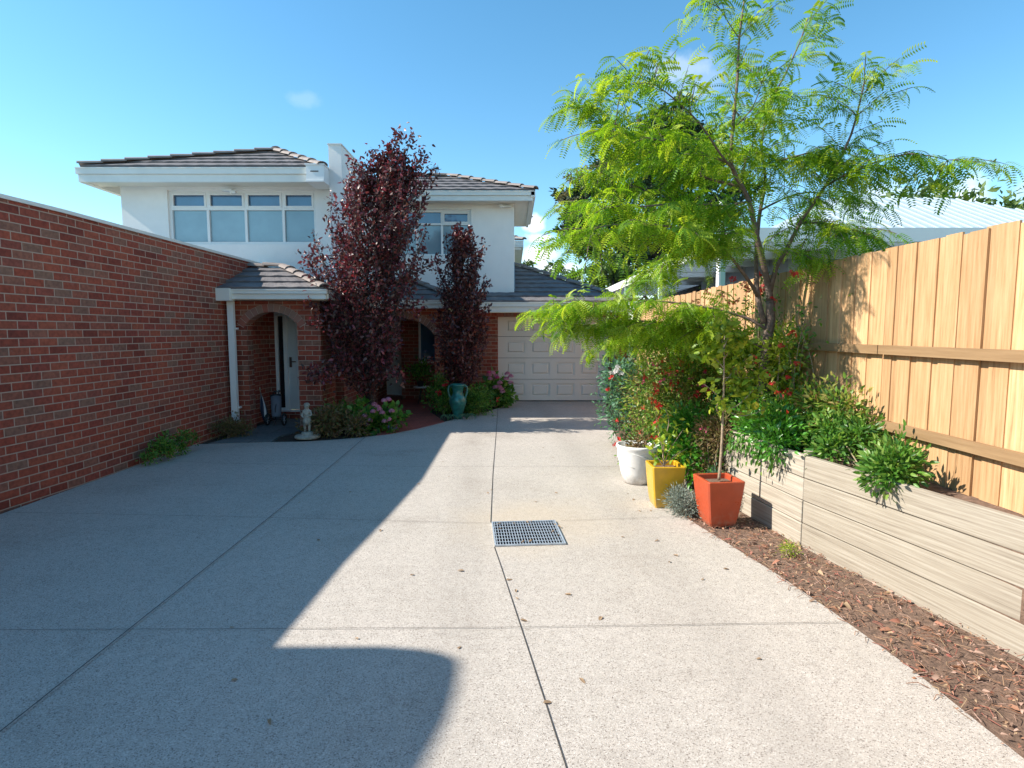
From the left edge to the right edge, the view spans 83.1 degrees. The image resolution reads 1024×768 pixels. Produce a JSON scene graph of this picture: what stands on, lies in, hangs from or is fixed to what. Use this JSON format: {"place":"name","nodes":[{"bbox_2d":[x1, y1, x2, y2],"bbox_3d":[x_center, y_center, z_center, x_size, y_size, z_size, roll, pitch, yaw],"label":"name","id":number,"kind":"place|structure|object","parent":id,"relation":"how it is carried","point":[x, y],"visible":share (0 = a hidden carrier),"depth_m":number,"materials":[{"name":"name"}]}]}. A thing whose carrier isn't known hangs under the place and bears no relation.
{"place":"outdoors","nodes":[
{"label":"outdoors","id":0,"kind":"place"},
{"bbox_2d":[0,193,268,513],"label":"brick wing house","id":1,"kind":"structure","parent":0,"point":[114,351],"depth_m":6.67,"materials":[{"name":"red brick"}]},
{"bbox_2d":[74,143,386,430],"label":"terrace house","id":2,"kind":"structure","parent":0,"point":[266,207],"depth_m":11.12,"materials":[{"name":"white paint"}]},
{"bbox_2d":[168,190,316,243],"bbox_3d":[-5.260,-3.260,11.335,2.880,1.040,0.092,0,5,0],"label":"window","id":3,"kind":"structure","parent":2,"relation":"in","point":[196,216],"depth_m":11.34,"materials":[{"name":"white glass"}]},
{"bbox_2d":[287,316,299,408],"bbox_3d":[-4.030,-0.433,11.362,0.740,1.875,0.090,0,5,0],"label":"front door","id":4,"kind":"structure","parent":2,"relation":"in","point":[291,325],"depth_m":11.36,"materials":[{"name":"white paint"}]},
{"bbox_2d":[208,418,301,443],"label":"slate path","id":5,"kind":"structure","parent":0,"point":[270,432],"depth_m":9.63,"materials":[{"name":"grey stone"}]},
{"bbox_2d":[259,387,267,420],"bbox_3d":[-4.481,0.402,10.420,0.128,0.691,0.126,-3,6,-29],"label":"furled umbrella","id":6,"kind":"object","parent":5,"relation":"on","point":[263,409],"visible":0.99,"depth_m":10.39,"materials":[{"name":"white fabric"}]},
{"bbox_2d":[264,390,286,425],"bbox_3d":[-4.280,0.431,10.557,0.336,0.624,0.454,0,5,0],"label":"golf cart bag","id":7,"kind":"object","parent":5,"relation":"on","point":[276,413],"visible":1,"depth_m":10.49,"materials":[{"name":"grey fabric"}]},
{"bbox_2d":[201,404,498,443],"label":"front garden soil","id":8,"kind":"structure","parent":0,"point":[289,438],"depth_m":9.50,"materials":[{"name":"brown soil"}]},
{"bbox_2d":[204,410,256,440],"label":"bed plant","id":9,"kind":"object","parent":8,"relation":"on","point":[229,431],"visible":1,"depth_m":9.29,"materials":[{"name":"green plant"}]},
{"bbox_2d":[294,402,320,439],"bbox_3d":[-3.280,0.580,9.240,0.400,0.572,0.397,0,5,0],"label":"garden statue","id":10,"kind":"object","parent":8,"relation":"on","point":[307,420],"visible":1,"depth_m":9.19,"materials":[{"name":"stone"}]},
{"bbox_2d":[287,396,376,440],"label":"dull fern clump","id":11,"kind":"object","parent":8,"relation":"on","point":[328,420],"visible":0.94,"depth_m":9.34,"materials":[{"name":"green plant"}]},
{"bbox_2d":[317,396,362,431],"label":"dead headed hydrangea","id":12,"kind":"object","parent":8,"relation":"on","point":[345,402],"visible":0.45,"depth_m":9.86,"materials":[{"name":"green plant"}]},
{"bbox_2d":[297,122,444,406],"bbox_3d":[-2.360,-1.808,10.012,2.384,5.239,2.053,0,5,0],"label":"purple plum tree","id":13,"kind":"object","parent":8,"relation":"on","point":[384,249],"visible":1,"depth_m":9.78,"materials":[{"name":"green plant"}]},
{"bbox_2d":[347,395,412,435],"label":"hydrangea bush","id":14,"kind":"object","parent":8,"relation":"on","point":[384,416],"visible":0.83,"depth_m":9.73,"materials":[{"name":"green plant"}]},
{"bbox_2d":[421,358,465,414],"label":"red geranium","id":15,"kind":"object","parent":8,"relation":"on","point":[445,404],"visible":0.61,"depth_m":11.83,"materials":[{"name":"green plant"}]},
{"bbox_2d":[420,366,468,411],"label":"leafy bed shrub","id":16,"kind":"object","parent":8,"relation":"on","point":[439,382],"visible":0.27,"depth_m":12.44,"materials":[{"name":"green plant"}]},
{"bbox_2d":[440,414,457,419],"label":"curled succulent","id":17,"kind":"object","parent":8,"relation":"on","point":[449,417],"visible":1,"depth_m":11.05,"materials":[{"name":"green plant"}]},
{"bbox_2d":[424,221,492,412],"bbox_3d":[-1.060,-1.294,11.633,1.382,3.917,1.143,0,5,0],"label":"purple plum tree","id":18,"kind":"object","parent":8,"relation":"on","point":[459,315],"visible":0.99,"depth_m":11.48,"materials":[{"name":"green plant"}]},
{"bbox_2d":[458,413,475,419],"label":"curled succulent","id":19,"kind":"object","parent":8,"relation":"on","point":[467,416],"visible":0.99,"depth_m":11.18,"materials":[{"name":"green plant"}]},
{"bbox_2d":[449,379,501,415],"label":"mixed flower bed plant","id":20,"kind":"object","parent":8,"relation":"on","point":[473,403],"visible":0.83,"depth_m":11.85,"materials":[{"name":"green plant"}]},
{"bbox_2d":[465,366,518,408],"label":"pink hydrangea bush","id":21,"kind":"object","parent":8,"relation":"on","point":[500,387],"visible":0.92,"depth_m":12.91,"materials":[{"name":"green plant"}]},
{"bbox_2d":[376,395,443,435],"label":"terracotta path","id":22,"kind":"structure","parent":0,"point":[420,417],"depth_m":11.85,"materials":[{"name":"red tile"}]},
{"bbox_2d":[384,423,398,432],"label":"violet flower clump","id":23,"kind":"object","parent":22,"relation":"on","point":[389,429],"visible":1,"depth_m":9.70,"materials":[{"name":"green plant"}]},
{"bbox_2d":[413,386,428,403],"bbox_3d":[-2.130,0.257,13.700,0.420,0.403,0.420,0,5,0],"label":"plant stand","id":24,"kind":"object","parent":22,"relation":"on","point":[424,387],"visible":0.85,"depth_m":13.65,"materials":[{"name":"black paint"}]},
{"bbox_2d":[402,355,434,386],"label":"potted plant","id":25,"kind":"object","parent":24,"relation":"on","point":[419,371],"visible":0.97,"depth_m":13.61,"materials":[{"name":"green plant"}]},
{"bbox_2d":[0,401,1023,767],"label":"driveway","id":26,"kind":"structure","parent":0,"point":[672,669],"depth_m":3.31,"materials":[{"name":"concrete"}]},
{"bbox_2d":[136,426,201,465],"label":"wall foot shrub","id":27,"kind":"object","parent":26,"relation":"on","point":[163,445],"visible":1,"depth_m":7.61,"materials":[{"name":"green plant"}]},
{"bbox_2d":[0,437,364,731],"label":"side joint","id":28,"kind":"object","parent":26,"relation":"on","point":[149,612],"visible":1,"depth_m":3.35,"materials":[{"name":"grey concrete"}]},
{"bbox_2d":[0,432,811,629],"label":"cross joint","id":29,"kind":"object","parent":26,"relation":"on","point":[405,627],"visible":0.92,"depth_m":3.35,"materials":[{"name":"grey concrete"}]},
{"bbox_2d":[447,383,467,418],"bbox_3d":[-1.060,0.339,11.297,0.339,0.680,0.339,5,7,45],"label":"turquoise urn","id":30,"kind":"object","parent":26,"relation":"on","point":[457,400],"visible":0.98,"depth_m":11.20,"materials":[{"name":"ceramic"}]},
{"bbox_2d":[490,413,566,767],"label":"driveway joint","id":31,"kind":"object","parent":26,"relation":"on","point":[523,633],"visible":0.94,"depth_m":3.08,"materials":[{"name":"grey concrete"}]},
{"bbox_2d":[492,520,565,546],"bbox_3d":[0.125,1.256,4.879,0.570,0.017,0.570,0,5,-5],"label":"drain grate","id":32,"kind":"object","parent":26,"relation":"on","point":[517,533],"visible":1,"depth_m":4.84,"materials":[{"name":"metal"}]},
{"bbox_2d":[616,440,659,484],"bbox_3d":[1.420,0.894,6.528,0.490,0.437,0.490,0,5,0],"label":"round pot","id":33,"kind":"object","parent":26,"relation":"on","point":[632,462],"visible":0.71,"depth_m":6.36,"materials":[{"name":"white ceramic"}]},
{"bbox_2d":[589,353,657,446],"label":"rose bush","id":34,"kind":"object","parent":33,"relation":"in","point":[613,375],"visible":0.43,"depth_m":8.60,"materials":[{"name":"green plant"}]},
{"bbox_2d":[623,425,655,447],"bbox_3d":[1.457,0.621,6.544,0.379,0.347,0.462,0,5,0],"label":"potted trailer","id":35,"kind":"object","parent":33,"relation":"in","point":[638,444],"visible":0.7,"depth_m":6.51,"materials":[{"name":"green plant"}]},
{"bbox_2d":[645,460,685,507],"bbox_3d":[1.500,0.985,5.673,0.318,0.411,0.318,0,5,0],"label":"square pot","id":36,"kind":"object","parent":26,"relation":"on","point":[659,476],"visible":0.84,"depth_m":5.53,"materials":[{"name":"yellow ceramic"}]},
{"bbox_2d":[645,386,695,467],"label":"citrus bush","id":37,"kind":"object","parent":36,"relation":"on","point":[662,438],"visible":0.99,"depth_m":5.62,"materials":[{"name":"green plant"}]},
{"bbox_2d":[0,0,1023,318],"label":"sky","id":38,"kind":"structure","parent":0,"point":[81,80],"materials":[{"name":"blue"}]},
{"bbox_2d":[606,404,1023,757],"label":"garden soil","id":39,"kind":"structure","parent":0,"point":[1013,740],"depth_m":3.27,"materials":[{"name":"brown soil"}]},
{"bbox_2d":[610,352,672,438],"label":"dry brown shrub","id":40,"kind":"object","parent":39,"relation":"on","point":[637,395],"visible":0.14,"depth_m":8.13,"materials":[{"name":"green plant"}]},
{"bbox_2d":[609,409,678,463],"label":"grey leaved groundcover","id":41,"kind":"object","parent":39,"relation":"on","point":[646,433],"visible":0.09,"depth_m":7.00,"materials":[{"name":"green plant"}]},
{"bbox_2d":[611,323,734,469],"bbox_3d":[2.090,0.036,7.296,1.737,2.107,1.954,0,5,0],"label":"red sage shrub","id":42,"kind":"object","parent":39,"relation":"on","point":[684,390],"visible":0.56,"depth_m":7.06,"materials":[{"name":"green plant"}]},
{"bbox_2d":[657,481,700,520],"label":"silver bush","id":43,"kind":"object","parent":39,"relation":"on","point":[682,497],"visible":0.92,"depth_m":5.35,"materials":[{"name":"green plant"}]},
{"bbox_2d":[646,392,730,490],"bbox_3d":[1.938,0.645,6.264,0.781,1.110,1.087,-3,6,-30],"label":"glossy green shrub","id":44,"kind":"object","parent":39,"relation":"on","point":[684,412],"visible":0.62,"depth_m":6.18,"materials":[{"name":"green plant"}]},
{"bbox_2d":[692,462,728,487],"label":"blue conifer seedling","id":45,"kind":"object","parent":39,"relation":"on","point":[713,471],"visible":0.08,"depth_m":5.55,"materials":[{"name":"green plant"}]},
{"bbox_2d":[685,407,738,472],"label":"brown heath shrub","id":46,"kind":"object","parent":39,"relation":"on","point":[711,442],"visible":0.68,"depth_m":5.86,"materials":[{"name":"green plant"}]},
{"bbox_2d":[693,473,744,526],"bbox_3d":[1.830,1.034,5.135,0.335,0.411,0.335,-1,5,-6],"label":"square pot","id":47,"kind":"object","parent":39,"relation":"on","point":[718,502],"visible":1,"depth_m":5.01,"materials":[{"name":"orange ceramic"}]},
{"bbox_2d":[688,311,782,479],"bbox_3d":[1.996,0.113,5.109,0.847,1.492,0.436,0,5,0],"label":"lemon tree","id":48,"kind":"object","parent":47,"relation":"on","point":[727,341],"visible":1,"depth_m":5.06,"materials":[{"name":"green plant"}]},
{"bbox_2d":[775,538,802,557],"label":"weed","id":49,"kind":"object","parent":39,"relation":"on","point":[787,550],"visible":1,"depth_m":4.40,"materials":[{"name":"green plant"}]},
{"bbox_2d":[631,220,1023,514],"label":"paling fence","id":50,"kind":"object","parent":39,"relation":"on","point":[925,339],"visible":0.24,"depth_m":3.95,"materials":[{"name":"brown wood"}]},
{"bbox_2d":[674,402,1023,659],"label":"retaining wall","id":51,"kind":"structure","parent":39,"relation":"on","point":[906,547],"depth_m":3.69,"materials":[{"name":"beige wood"}]},
{"bbox_2d":[682,511,1023,747],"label":"leaf litter","id":52,"kind":"object","parent":39,"relation":"on","point":[910,619],"visible":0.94,"depth_m":3.33,"materials":[{"name":"brown plant"}]},
{"bbox_2d":[660,398,1023,624],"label":"raised bed soil","id":53,"kind":"structure","parent":0,"point":[934,487],"depth_m":3.58,"materials":[{"name":"brown soil"}]},
{"bbox_2d":[650,321,747,407],"bbox_3d":[2.365,-0.237,7.704,1.472,1.354,2.443,0,5,0],"label":"tall leafy shrub","id":54,"kind":"object","parent":53,"relation":"on","point":[719,386],"visible":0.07,"depth_m":7.13,"materials":[{"name":"green plant"}]},
{"bbox_2d":[683,368,782,438],"bbox_3d":[2.351,0.206,5.924,1.087,0.721,1.308,0,5,0],"label":"pink flowered shrub","id":55,"kind":"object","parent":53,"relation":"on","point":[736,399],"visible":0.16,"depth_m":5.85,"materials":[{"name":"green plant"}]},
{"bbox_2d":[514,0,1023,417],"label":"honey locust tree","id":56,"kind":"object","parent":53,"relation":"on","point":[699,240],"visible":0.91,"depth_m":5.28,"materials":[{"name":"green plant"}]},
{"bbox_2d":[728,315,812,420],"bbox_3d":[2.587,-0.047,5.759,0.938,1.278,1.042,3,6,31],"label":"young leafy shrub","id":57,"kind":"object","parent":53,"relation":"on","point":[783,364],"visible":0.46,"depth_m":5.66,"materials":[{"name":"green plant"}]},
{"bbox_2d":[720,386,854,475],"bbox_3d":[2.424,0.407,5.181,1.015,0.786,1.293,0,5,0],"label":"trailing shrub","id":58,"kind":"object","parent":53,"relation":"on","point":[775,425],"visible":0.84,"depth_m":4.99,"materials":[{"name":"green plant"}]},
{"bbox_2d":[753,330,878,453],"bbox_3d":[2.630,0.093,5.009,0.864,1.125,1.308,0,5,0],"label":"red flowered bush","id":59,"kind":"object","parent":53,"relation":"on","point":[815,395],"visible":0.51,"depth_m":4.83,"materials":[{"name":"green plant"}]},
{"bbox_2d":[798,404,939,503],"bbox_3d":[2.639,0.442,4.421,0.754,0.587,1.639,0,5,0],"label":"corner foliage","id":60,"kind":"object","parent":53,"relation":"on","point":[883,460],"visible":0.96,"depth_m":4.01,"materials":[{"name":"green plant"}]},
{"label":"ground","id":61,"kind":"structure","parent":0,"visible":0},
{"bbox_2d":[362,172,634,407],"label":"garage house","id":62,"kind":"structure","parent":61,"relation":"on","point":[493,212],"depth_m":13.77,"materials":[{"name":"white paint"}]},
{"bbox_2d":[386,320,401,394],"bbox_3d":[-3.080,-0.722,15.282,0.500,2.010,0.070,0,5,0],"label":"front door","id":63,"kind":"structure","parent":62,"relation":"in","point":[395,389],"depth_m":15.33,"materials":[{"name":"white paint"}]},
{"bbox_2d":[418,322,434,362],"bbox_3d":[-2.000,-1.068,14.623,0.720,1.080,0.080,0,5,0],"label":"window","id":64,"kind":"structure","parent":62,"relation":"in","point":[426,337],"depth_m":14.63,"materials":[{"name":"black glass"}]},
{"bbox_2d":[398,210,470,255],"bbox_3d":[-1.855,-3.577,13.717,1.790,1.080,0.092,0,5,0],"label":"window","id":65,"kind":"structure","parent":62,"relation":"in","point":[440,221],"depth_m":13.71,"materials":[{"name":"white glass"}]},
{"bbox_2d":[498,317,607,400],"bbox_3d":[0.995,-0.623,14.042,2.670,2.091,0.058,0,5,0],"label":"garage door","id":66,"kind":"structure","parent":62,"relation":"in","point":[539,375],"depth_m":14.05,"materials":[{"name":"paint"}]},
{"bbox_2d":[521,259,540,312],"bbox_3d":[0.989,-5.210,39.439,1.885,6.655,1.582,-5,7,-44],"label":"tree","id":67,"kind":"object","parent":61,"relation":"on","point":[529,263],"visible":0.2,"depth_m":38.82,"materials":[{"name":"green plant"}]},
{"bbox_2d":[541,259,564,275],"bbox_3d":[2.488,-4.264,33.615,1.537,5.821,1.258,3,6,33],"label":"tree","id":68,"kind":"object","parent":61,"relation":"on","point":[550,264],"visible":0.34,"depth_m":33.16,"materials":[{"name":"green plant"}]},
{"bbox_2d":[555,159,607,262],"bbox_3d":[3.129,-5.532,26.546,2.884,9.642,1.734,2,6,22],"label":"gum tree","id":69,"kind":"object","parent":61,"relation":"on","point":[560,198],"visible":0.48,"depth_m":26.25,"materials":[{"name":"green plant"}]},
{"bbox_2d":[561,250,652,299],"bbox_3d":[4.420,-3.010,23.745,4.955,5.125,3.900,0,5,0],"label":"rounded green tree","id":70,"kind":"object","parent":61,"relation":"on","point":[612,277],"visible":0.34,"depth_m":23.62,"materials":[{"name":"green plant"}]},
{"bbox_2d":[549,88,775,298],"bbox_3d":[7.785,-8.077,29.447,11.926,14.289,6.433,0,5,0],"label":"dark pine tree","id":71,"kind":"object","parent":61,"relation":"on","point":[648,179],"visible":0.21,"depth_m":28.37,"materials":[{"name":"green plant"}]},
{"bbox_2d":[638,285,701,303],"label":"brick shed","id":72,"kind":"structure","parent":61,"relation":"on","point":[697,288],"depth_m":15.64,"materials":[{"name":"brick"}]},
{"bbox_2d":[606,201,986,299],"bbox_3d":[5.635,-1.512,14.694,4.730,3.750,12.460,0,5,0],"label":"white pergola","id":73,"kind":"object","parent":61,"relation":"on","point":[696,277],"visible":0.19,"depth_m":9.14,"materials":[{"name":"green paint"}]},
{"bbox_2d":[701,197,1023,289],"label":"neighbour house","id":74,"kind":"structure","parent":61,"relation":"on","point":[958,213],"depth_m":11.45,"materials":[{"name":"grey paint"}]},
{"bbox_2d":[880,155,1023,209],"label":"broad tree","id":75,"kind":"object","parent":61,"relation":"on","point":[1012,203],"visible":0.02,"depth_m":25.25,"materials":[{"name":"green plant"}]}
]}

